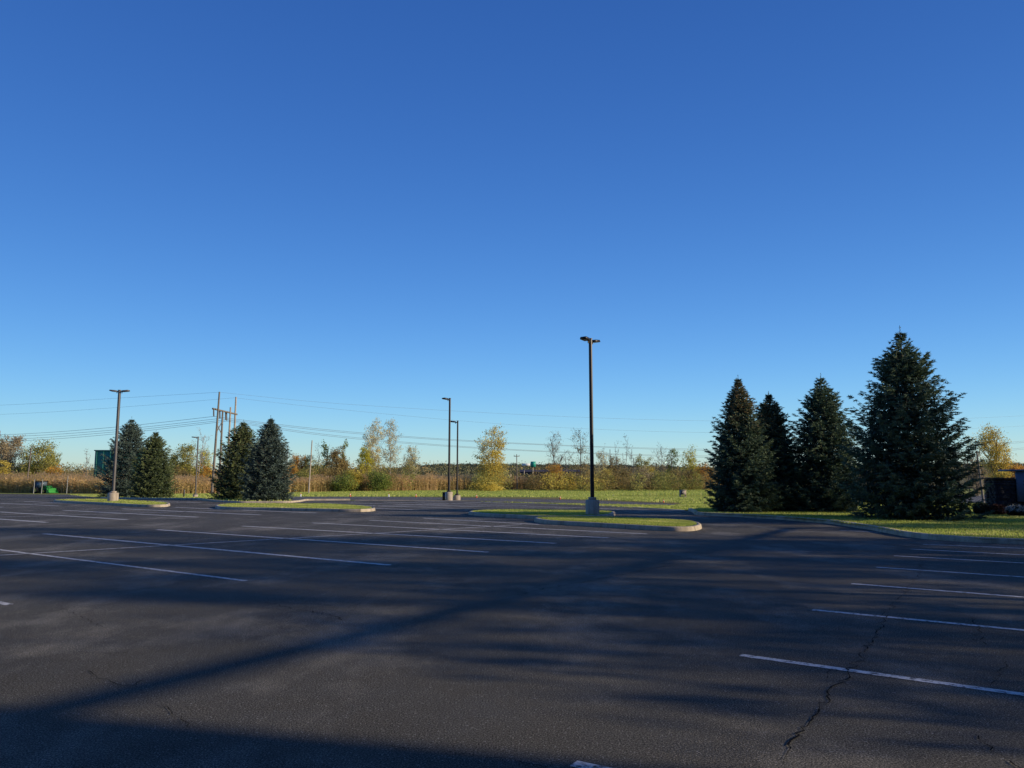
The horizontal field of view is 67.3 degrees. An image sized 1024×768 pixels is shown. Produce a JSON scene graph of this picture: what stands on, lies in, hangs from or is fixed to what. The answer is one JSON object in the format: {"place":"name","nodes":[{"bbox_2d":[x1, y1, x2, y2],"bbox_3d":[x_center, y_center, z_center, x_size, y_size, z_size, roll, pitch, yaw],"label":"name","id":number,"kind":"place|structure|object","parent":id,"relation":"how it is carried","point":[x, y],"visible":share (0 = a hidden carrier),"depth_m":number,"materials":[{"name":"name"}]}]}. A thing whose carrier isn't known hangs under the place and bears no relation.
{"place":"outdoors","nodes":[
{"label":"outdoors","id":0,"kind":"place"},
{"bbox_2d":[290,497,673,504],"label":"lane","id":1,"kind":"structure","parent":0,"point":[479,499],"depth_m":59.58,"materials":[{"name":"asphalt"}]},
{"bbox_2d":[7,474,1014,492],"bbox_3d":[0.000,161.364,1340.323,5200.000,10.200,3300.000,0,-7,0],"label":"ground","id":2,"kind":"structure","parent":0,"point":[963,482],"depth_m":431.74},
{"bbox_2d":[0,460,13,475],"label":"bush","id":3,"kind":"object","parent":2,"relation":"on","point":[5,471],"visible":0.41,"depth_m":159.18,"materials":[{"name":"yellow plant"}]},
{"bbox_2d":[0,434,26,475],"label":"broadleaf tree","id":4,"kind":"object","parent":2,"relation":"on","point":[8,456],"visible":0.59,"depth_m":169.03,"materials":[{"name":"brown plant"}]},
{"bbox_2d":[12,437,60,477],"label":"broadleaf tree","id":5,"kind":"object","parent":2,"relation":"on","point":[40,465],"visible":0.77,"depth_m":166.70,"materials":[{"name":"green plant"}]},
{"bbox_2d":[44,464,64,478],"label":"bush","id":6,"kind":"object","parent":2,"relation":"on","point":[54,470],"visible":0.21,"depth_m":158.72,"materials":[{"name":"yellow plant"}]},
{"bbox_2d":[44,453,64,473],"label":"broadleaf tree","id":7,"kind":"object","parent":2,"relation":"on","point":[56,461],"visible":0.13,"depth_m":171.24,"materials":[{"name":"green plant"}]},
{"bbox_2d":[94,450,152,477],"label":"green building","id":8,"kind":"structure","parent":2,"relation":"on","point":[98,458],"depth_m":233.98,"materials":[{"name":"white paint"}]},
{"bbox_2d":[172,466,192,477],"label":"bush","id":9,"kind":"object","parent":2,"relation":"on","point":[184,472],"visible":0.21,"depth_m":159.42,"materials":[{"name":"brown plant"}]},
{"bbox_2d":[168,443,200,479],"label":"broadleaf tree","id":10,"kind":"object","parent":2,"relation":"on","point":[184,455],"visible":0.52,"depth_m":168.08,"materials":[{"name":"green plant"}]},
{"bbox_2d":[192,427,211,476],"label":"bare tree","id":11,"kind":"object","parent":2,"relation":"on","point":[201,452],"visible":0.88,"depth_m":164.74,"materials":[{"name":"brown plant"}]},
{"bbox_2d":[192,448,213,475],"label":"broadleaf tree","id":12,"kind":"object","parent":2,"relation":"on","point":[207,459],"visible":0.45,"depth_m":171.01,"materials":[{"name":"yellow plant"}]},
{"bbox_2d":[197,464,215,478],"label":"bush","id":13,"kind":"object","parent":2,"relation":"on","point":[206,472],"visible":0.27,"depth_m":157.06,"materials":[{"name":"yellow plant"}]},
{"bbox_2d":[288,463,299,475],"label":"bush","id":14,"kind":"object","parent":2,"relation":"on","point":[293,469],"visible":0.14,"depth_m":167.09,"materials":[{"name":"orange plant"}]},
{"bbox_2d":[288,453,307,473],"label":"broadleaf tree","id":15,"kind":"object","parent":2,"relation":"on","point":[302,465],"visible":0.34,"depth_m":183.65,"materials":[{"name":"orange plant"}]},
{"bbox_2d":[294,468,314,490],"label":"bush","id":16,"kind":"object","parent":2,"relation":"on","point":[304,475],"visible":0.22,"depth_m":163.65,"materials":[{"name":"green plant"}]},
{"bbox_2d":[300,454,316,473],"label":"broadleaf tree","id":17,"kind":"object","parent":2,"relation":"on","point":[307,457],"visible":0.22,"depth_m":188.91,"materials":[{"name":"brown plant"}]},
{"bbox_2d":[321,439,329,469],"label":"broadleaf tree","id":18,"kind":"object","parent":2,"relation":"on","point":[323,453],"visible":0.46,"depth_m":184.42,"materials":[{"name":"green plant"}]},
{"bbox_2d":[317,465,338,478],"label":"bush","id":19,"kind":"object","parent":2,"relation":"on","point":[325,472],"visible":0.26,"depth_m":166.42,"materials":[{"name":"brown plant"}]},
{"bbox_2d":[325,446,349,474],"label":"broadleaf tree","id":20,"kind":"object","parent":2,"relation":"on","point":[335,458],"visible":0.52,"depth_m":180.66,"materials":[{"name":"brown plant"}]},
{"bbox_2d":[340,439,349,473],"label":"broadleaf tree","id":21,"kind":"object","parent":2,"relation":"on","point":[346,444],"visible":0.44,"depth_m":183.26,"materials":[{"name":"green plant"}]},
{"bbox_2d":[0,470,713,493],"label":"reeds","id":22,"kind":"object","parent":2,"relation":"on","point":[12,482],"visible":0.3,"depth_m":150.16,"materials":[{"name":"plant"}]},
{"bbox_2d":[356,446,375,476],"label":"broadleaf tree","id":23,"kind":"object","parent":2,"relation":"on","point":[365,455],"visible":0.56,"depth_m":174.58,"materials":[{"name":"yellow plant"}]},
{"bbox_2d":[360,418,387,473],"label":"broadleaf tree","id":24,"kind":"object","parent":2,"relation":"on","point":[370,445],"visible":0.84,"depth_m":185.37,"materials":[{"name":"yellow plant"}]},
{"bbox_2d":[379,417,402,472],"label":"broadleaf tree","id":25,"kind":"object","parent":2,"relation":"on","point":[391,458],"visible":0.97,"depth_m":189.21,"materials":[{"name":"plant"}]},
{"bbox_2d":[399,445,421,474],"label":"broadleaf tree","id":26,"kind":"object","parent":2,"relation":"on","point":[413,455],"visible":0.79,"depth_m":184.95,"materials":[{"name":"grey plant"}]},
{"bbox_2d":[404,459,421,477],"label":"broadleaf tree","id":27,"kind":"object","parent":2,"relation":"on","point":[415,463],"visible":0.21,"depth_m":190.47,"materials":[{"name":"grey plant"}]},
{"bbox_2d":[2,459,1023,477],"bbox_3d":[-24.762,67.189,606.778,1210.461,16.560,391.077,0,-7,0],"label":"distant woods","id":28,"kind":"object","parent":2,"relation":"on","point":[429,470],"visible":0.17,"depth_m":506.63,"materials":[{"name":"plant"}]},
{"bbox_2d":[522,462,535,473],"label":"gas station canopy","id":29,"kind":"object","parent":2,"relation":"on","point":[532,464],"visible":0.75,"depth_m":395.90,"materials":[{"name":"metal"}]},
{"bbox_2d":[519,470,579,475],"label":"building","id":30,"kind":"structure","parent":2,"relation":"on","point":[535,472],"depth_m":418.01,"materials":[{"name":"grey glass"}]},
{"bbox_2d":[433,470,720,488],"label":"scrub","id":31,"kind":"object","parent":2,"relation":"on","point":[527,476],"visible":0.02,"depth_m":200.01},
{"bbox_2d":[607,454,622,478],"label":"broadleaf tree","id":32,"kind":"object","parent":2,"relation":"on","point":[612,463],"visible":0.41,"depth_m":203.63,"materials":[{"name":"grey plant"}]},
{"bbox_2d":[633,453,650,478],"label":"broadleaf tree","id":33,"kind":"object","parent":2,"relation":"on","point":[639,461],"visible":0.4,"depth_m":202.18,"materials":[{"name":"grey plant"}]},
{"bbox_2d":[0,489,1023,538],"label":"grass field","id":34,"kind":"structure","parent":0,"point":[345,496],"depth_m":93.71,"materials":[{"name":"plant"}]},
{"bbox_2d":[32,481,58,492],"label":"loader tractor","id":35,"kind":"object","parent":34,"relation":"on","point":[45,487],"visible":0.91,"depth_m":142.28,"materials":[{"name":"metal"}]},
{"bbox_2d":[92,419,149,497],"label":"spruce tree","id":36,"kind":"object","parent":34,"relation":"on","point":[129,449],"visible":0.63,"depth_m":76.84,"materials":[{"name":"green plant"}]},
{"bbox_2d":[126,430,179,497],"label":"spruce tree","id":37,"kind":"object","parent":34,"relation":"on","point":[155,470],"visible":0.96,"depth_m":69.95,"materials":[{"name":"green plant"}]},
{"bbox_2d":[192,437,198,496],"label":"lamp post","id":38,"kind":"object","parent":34,"relation":"on","point":[195,495],"visible":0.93,"depth_m":76.77,"materials":[{"name":"metal"}]},
{"bbox_2d":[211,392,237,492],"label":"transmission pylon","id":39,"kind":"object","parent":34,"relation":"on","point":[219,411],"visible":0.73,"depth_m":116.95,"materials":[{"name":"brown"}]},
{"bbox_2d":[6,416,213,434],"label":"power line","id":40,"kind":"object","parent":39,"relation":"attached to","point":[109,427],"visible":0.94,"depth_m":124.64,"materials":[{"name":"metal"}]},
{"bbox_2d":[0,420,220,439],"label":"power line","id":41,"kind":"object","parent":39,"relation":"attached to","point":[108,432],"visible":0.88,"depth_m":128.65,"materials":[{"name":"metal"}]},
{"bbox_2d":[1,421,224,441],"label":"power line","id":42,"kind":"object","parent":39,"relation":"attached to","point":[108,434],"visible":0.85,"depth_m":129.16,"materials":[{"name":"metal"}]},
{"bbox_2d":[7,418,218,436],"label":"power line","id":43,"kind":"object","parent":39,"relation":"attached to","point":[107,430],"visible":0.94,"depth_m":127.36,"materials":[{"name":"metal"}]},
{"bbox_2d":[222,392,1009,420],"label":"power line","id":44,"kind":"object","parent":39,"relation":"attached to","point":[500,413],"visible":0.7,"depth_m":130.69,"materials":[{"name":"metal"}]},
{"bbox_2d":[214,416,1018,448],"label":"power line","id":45,"kind":"object","parent":39,"relation":"attached to","point":[467,440],"visible":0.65,"depth_m":129.25,"materials":[{"name":"metal"}]},
{"bbox_2d":[220,418,1023,450],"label":"power line","id":46,"kind":"object","parent":39,"relation":"attached to","point":[507,443],"visible":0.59,"depth_m":133.06,"materials":[{"name":"metal"}]},
{"bbox_2d":[229,420,1016,455],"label":"power line","id":47,"kind":"object","parent":39,"relation":"attached to","point":[481,447],"visible":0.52,"depth_m":134.01,"materials":[{"name":"metal"}]},
{"bbox_2d":[228,421,1021,456],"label":"power line","id":48,"kind":"object","parent":39,"relation":"attached to","point":[497,449],"visible":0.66,"depth_m":134.63,"materials":[{"name":"metal"}]},
{"bbox_2d":[205,422,259,499],"bbox_3d":[-21.365,6.199,61.050,5.350,6.827,5.485,0,-7,0],"label":"spruce tree","id":49,"kind":"object","parent":34,"relation":"on","point":[228,483],"visible":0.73,"depth_m":60.04,"materials":[{"name":"green plant"}]},
{"bbox_2d":[237,418,298,500],"bbox_3d":[-17.885,5.608,56.553,4.431,6.692,4.426,0,-7,0],"label":"spruce tree","id":50,"kind":"object","parent":34,"relation":"on","point":[266,481],"visible":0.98,"depth_m":55.78,"materials":[{"name":"green plant"}]},
{"bbox_2d":[308,440,312,492],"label":"utility pole","id":51,"kind":"object","parent":34,"relation":"on","point":[310,468],"visible":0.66,"depth_m":143.76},
{"bbox_2d":[328,470,361,490],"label":"bush","id":52,"kind":"object","parent":34,"relation":"on","point":[344,485],"visible":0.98,"depth_m":161.57,"materials":[{"name":"green plant"}]},
{"bbox_2d":[0,459,709,490],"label":"olive thicket","id":53,"kind":"object","parent":34,"relation":"on","point":[665,482],"visible":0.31,"depth_m":169.67,"materials":[{"name":"green plant"}]},
{"bbox_2d":[346,467,363,490],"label":"bush","id":54,"kind":"object","parent":34,"relation":"on","point":[359,478],"visible":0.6,"depth_m":164.48,"materials":[{"name":"yellow plant"}]},
{"bbox_2d":[21,459,720,490],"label":"brown thicket","id":55,"kind":"object","parent":34,"relation":"on","point":[537,482],"visible":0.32,"depth_m":172.60,"materials":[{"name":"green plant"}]},
{"bbox_2d":[365,468,395,490],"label":"bush","id":56,"kind":"object","parent":34,"relation":"on","point":[381,483],"visible":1,"depth_m":164.06,"materials":[{"name":"green plant"}]},
{"bbox_2d":[172,465,608,490],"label":"golden thicket","id":57,"kind":"object","parent":34,"relation":"on","point":[491,487],"visible":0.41,"depth_m":167.66,"materials":[{"name":"yellow plant"}]},
{"bbox_2d":[442,398,452,499],"bbox_3d":[-4.768,4.815,56.577,0.901,7.612,0.545,4,-8,-30],"label":"lamp post","id":58,"kind":"object","parent":34,"relation":"on","point":[449,494],"visible":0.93,"depth_m":56.54,"materials":[{"name":"metal"}]},
{"bbox_2d":[451,421,459,499],"bbox_3d":[-4.251,5.717,57.258,0.868,5.987,0.496,0,-7,0],"label":"lamp post","id":59,"kind":"object","parent":34,"relation":"on","point":[456,496],"visible":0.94,"depth_m":57.07,"materials":[{"name":"metal"}]},
{"bbox_2d":[472,422,512,478],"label":"broadleaf tree","id":60,"kind":"object","parent":34,"relation":"on","point":[491,454],"visible":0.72,"depth_m":184.74,"materials":[{"name":"yellow plant"}]},
{"bbox_2d":[479,457,513,488],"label":"bush","id":61,"kind":"object","parent":34,"relation":"on","point":[502,471],"visible":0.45,"depth_m":182.28,"materials":[{"name":"yellow plant"}]},
{"bbox_2d":[538,472,555,489],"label":"bush","id":62,"kind":"object","parent":34,"relation":"on","point":[547,480],"visible":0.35,"depth_m":181.97,"materials":[{"name":"yellow plant"}]},
{"bbox_2d":[544,463,563,489],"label":"bush","id":63,"kind":"object","parent":34,"relation":"on","point":[556,469],"visible":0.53,"depth_m":184.61,"materials":[{"name":"brown plant"}]},
{"bbox_2d":[544,431,564,468],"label":"broadleaf tree","id":64,"kind":"object","parent":34,"relation":"on","point":[553,447],"visible":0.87,"depth_m":189.10,"materials":[{"name":"brown plant"}]},
{"bbox_2d":[460,497,679,503],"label":"dry verge","id":65,"kind":"structure","parent":34,"relation":"on","point":[557,498],"depth_m":66.83,"materials":[{"name":"plant"}]},
{"bbox_2d":[563,470,584,489],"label":"bush","id":66,"kind":"object","parent":34,"relation":"on","point":[577,482],"visible":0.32,"depth_m":182.09,"materials":[{"name":"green plant"}]},
{"bbox_2d":[566,428,589,488],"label":"broadleaf tree","id":67,"kind":"object","parent":34,"relation":"on","point":[580,450],"visible":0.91,"depth_m":186.90,"materials":[{"name":"brown plant"}]},
{"bbox_2d":[595,449,608,480],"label":"broadleaf tree","id":68,"kind":"object","parent":34,"relation":"on","point":[601,460],"visible":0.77,"depth_m":189.19,"materials":[{"name":"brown plant"}]},
{"bbox_2d":[612,466,634,489],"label":"bush","id":69,"kind":"object","parent":34,"relation":"on","point":[622,472],"visible":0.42,"depth_m":183.89,"materials":[{"name":"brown plant"}]},
{"bbox_2d":[631,465,653,487],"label":"bush","id":70,"kind":"object","parent":34,"relation":"on","point":[640,474],"visible":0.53,"depth_m":185.32,"materials":[{"name":"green plant"}]},
{"bbox_2d":[646,469,671,489],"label":"bush","id":71,"kind":"object","parent":34,"relation":"on","point":[655,474],"visible":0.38,"depth_m":186.62,"materials":[{"name":"green plant"}]},
{"bbox_2d":[648,441,672,474],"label":"broadleaf tree","id":72,"kind":"object","parent":34,"relation":"on","point":[665,467],"visible":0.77,"depth_m":194.00,"materials":[{"name":"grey plant"}]},
{"bbox_2d":[662,447,679,474],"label":"broadleaf tree","id":73,"kind":"object","parent":34,"relation":"on","point":[674,453],"visible":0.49,"depth_m":197.03,"materials":[{"name":"green plant"}]},
{"bbox_2d":[673,468,699,488],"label":"bush","id":74,"kind":"object","parent":34,"relation":"on","point":[688,476],"visible":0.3,"depth_m":186.26,"materials":[{"name":"green plant"}]},
{"bbox_2d":[680,445,698,474],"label":"broadleaf tree","id":75,"kind":"object","parent":34,"relation":"on","point":[691,463],"visible":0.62,"depth_m":194.77,"materials":[{"name":"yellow plant"}]},
{"bbox_2d":[692,460,713,487],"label":"bush","id":76,"kind":"object","parent":34,"relation":"on","point":[703,472],"visible":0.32,"depth_m":186.46,"materials":[{"name":"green plant"}]},
{"bbox_2d":[962,450,990,495],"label":"broadleaf tree","id":77,"kind":"object","parent":34,"relation":"on","point":[977,483],"visible":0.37,"depth_m":99.09,"materials":[{"name":"grey plant"}]},
{"bbox_2d":[976,451,984,502],"bbox_3d":[30.636,6.173,50.319,0.334,3.609,0.138,0,-7,0],"label":"utility pole","id":78,"kind":"object","parent":34,"relation":"on","point":[982,494],"visible":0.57,"depth_m":50.26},
{"bbox_2d":[965,423,1015,477],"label":"broadleaf tree","id":79,"kind":"object","parent":34,"relation":"on","point":[997,460],"visible":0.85,"depth_m":94.12,"materials":[{"name":"yellow plant"}]},
{"bbox_2d":[986,467,1013,477],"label":"bush","id":80,"kind":"object","parent":34,"relation":"on","point":[1002,475],"visible":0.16,"depth_m":88.94,"materials":[{"name":"yellow plant"}]},
{"bbox_2d":[1004,459,1023,477],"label":"bush","id":81,"kind":"object","parent":34,"relation":"on","point":[1020,466],"visible":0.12,"depth_m":91.62,"materials":[{"name":"brown plant"}]},
{"bbox_2d":[0,494,1023,767],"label":"parking lot","id":82,"kind":"structure","parent":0,"point":[448,650],"depth_m":7.68,"materials":[{"name":"asphalt"}]},
{"bbox_2d":[53,499,169,506],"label":"traffic island","id":83,"kind":"structure","parent":82,"relation":"on","point":[119,504],"depth_m":45.89,"materials":[{"name":"concrete"}]},
{"bbox_2d":[107,390,129,500],"bbox_3d":[-26.019,4.066,50.576,1.256,7.405,0.599,0,-7,0],"label":"lamp post","id":84,"kind":"object","parent":83,"relation":"on","point":[113,494],"visible":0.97,"depth_m":50.47,"materials":[{"name":"metal"}]},
{"bbox_2d":[215,503,374,511],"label":"traffic island","id":85,"kind":"structure","parent":82,"relation":"on","point":[296,509],"depth_m":38.28,"materials":[{"name":"concrete"}]},
{"bbox_2d":[0,500,1023,767],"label":"road markings","id":86,"kind":"object","parent":82,"relation":"on","point":[580,764],"visible":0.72,"depth_m":15.08,"materials":[{"name":"paint"}]},
{"bbox_2d":[468,509,614,518],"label":"traffic island","id":87,"kind":"structure","parent":82,"relation":"on","point":[612,513],"depth_m":31.77,"materials":[{"name":"concrete"}]},
{"bbox_2d":[580,336,599,514],"bbox_3d":[3.322,1.781,32.188,0.549,7.485,1.260,-7,-10,45],"label":"lamp post","id":88,"kind":"object","parent":87,"relation":"on","point":[592,503],"visible":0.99,"depth_m":32.03,"materials":[{"name":"metal"}]},
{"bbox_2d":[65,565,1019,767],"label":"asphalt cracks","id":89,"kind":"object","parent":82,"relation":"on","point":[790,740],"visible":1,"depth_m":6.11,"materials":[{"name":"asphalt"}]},
{"bbox_2d":[101,497,1023,544],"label":"kerb","id":90,"kind":"structure","parent":82,"relation":"on","point":[995,540],"depth_m":27.30,"materials":[{"name":"concrete"}]},
{"bbox_2d":[534,517,701,530],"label":"traffic island","id":91,"kind":"structure","parent":82,"relation":"on","point":[698,526],"depth_m":25.04,"materials":[{"name":"concrete"}]},
{"bbox_2d":[0,0,1023,470],"label":"sky","id":92,"kind":"structure","parent":0,"point":[406,205],"materials":[{"name":"blue"}]},
{"bbox_2d":[240,398,1014,432],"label":"power line","id":93,"kind":"object","parent":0,"point":[542,426],"visible":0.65,"depth_m":138.88,"materials":[{"name":"metal"}]},
{"bbox_2d":[608,494,714,496],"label":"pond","id":94,"kind":"structure","parent":0,"point":[668,495],"depth_m":107.83,"materials":[{"name":"liquid"}]},
{"bbox_2d":[695,509,1023,537],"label":"lawn","id":95,"kind":"structure","parent":0,"point":[930,524],"depth_m":24.33,"materials":[{"name":"plant"}]},
{"bbox_2d":[700,378,785,512],"bbox_3d":[10.553,2.884,35.332,3.749,6.697,3.536,6,-9,-40],"label":"spruce tree","id":96,"kind":"object","parent":95,"relation":"on","point":[742,474],"visible":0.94,"depth_m":34.65,"materials":[{"name":"green plant"}]},
{"bbox_2d":[756,391,814,511],"bbox_3d":[12.434,3.363,36.678,3.795,6.146,3.984,0,-7,0],"label":"spruce tree","id":97,"kind":"object","parent":95,"relation":"on","point":[774,420],"visible":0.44,"depth_m":35.92,"materials":[{"name":"green plant"}]},
{"bbox_2d":[780,373,873,511],"bbox_3d":[14.652,2.921,36.023,4.498,7.016,4.547,0,-7,0],"label":"spruce tree","id":98,"kind":"object","parent":95,"relation":"on","point":[824,468],"visible":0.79,"depth_m":35.24,"materials":[{"name":"green plant"}]},
{"bbox_2d":[832,325,994,520],"bbox_3d":[15.010,1.664,29.312,5.522,7.985,5.480,0,-7,0],"label":"spruce tree","id":99,"kind":"object","parent":95,"relation":"on","point":[897,493],"visible":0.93,"depth_m":28.49,"materials":[{"name":"green plant"}]},
{"bbox_2d":[959,494,984,502],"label":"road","id":100,"kind":"structure","parent":0,"point":[977,498],"depth_m":63.92,"materials":[{"name":"asphalt"}]},
{"label":"planting bed","id":101,"kind":"structure","parent":0,"visible":0},
{"bbox_2d":[972,501,989,513],"bbox_3d":[19.703,5.212,32.293,0.686,0.601,0.729,0,-7,0],"label":"shrub","id":102,"kind":"object","parent":101,"relation":"on","point":[983,508],"visible":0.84,"depth_m":32.10,"materials":[{"name":"green plant"}]},
{"bbox_2d":[987,503,1006,513],"bbox_3d":[20.164,5.216,32.017,0.768,0.530,0.727,0,-7,0],"label":"shrub","id":103,"kind":"object","parent":101,"relation":"on","point":[999,508],"visible":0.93,"depth_m":31.81,"materials":[{"name":"red plant"}]},
{"bbox_2d":[984,469,1023,513],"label":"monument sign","id":104,"kind":"object","parent":101,"relation":"on","point":[1006,492],"visible":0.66,"depth_m":32.62,"materials":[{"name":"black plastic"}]},
{"bbox_2d":[1004,504,1023,515],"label":"shrub","id":105,"kind":"object","parent":101,"relation":"on","point":[1014,510],"visible":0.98,"depth_m":30.78,"materials":[{"name":"green plant"}]},
{"bbox_3d":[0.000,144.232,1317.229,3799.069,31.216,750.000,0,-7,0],"label":"hills","id":106,"kind":"structure","parent":0,"visible":0},
{"bbox_2d":[63,462,1023,473],"bbox_3d":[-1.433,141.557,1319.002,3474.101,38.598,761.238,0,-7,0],"label":"hill forest","id":107,"kind":"object","parent":106,"relation":"on","point":[518,466],"visible":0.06,"depth_m":1390.43,"materials":[{"name":"plant"}]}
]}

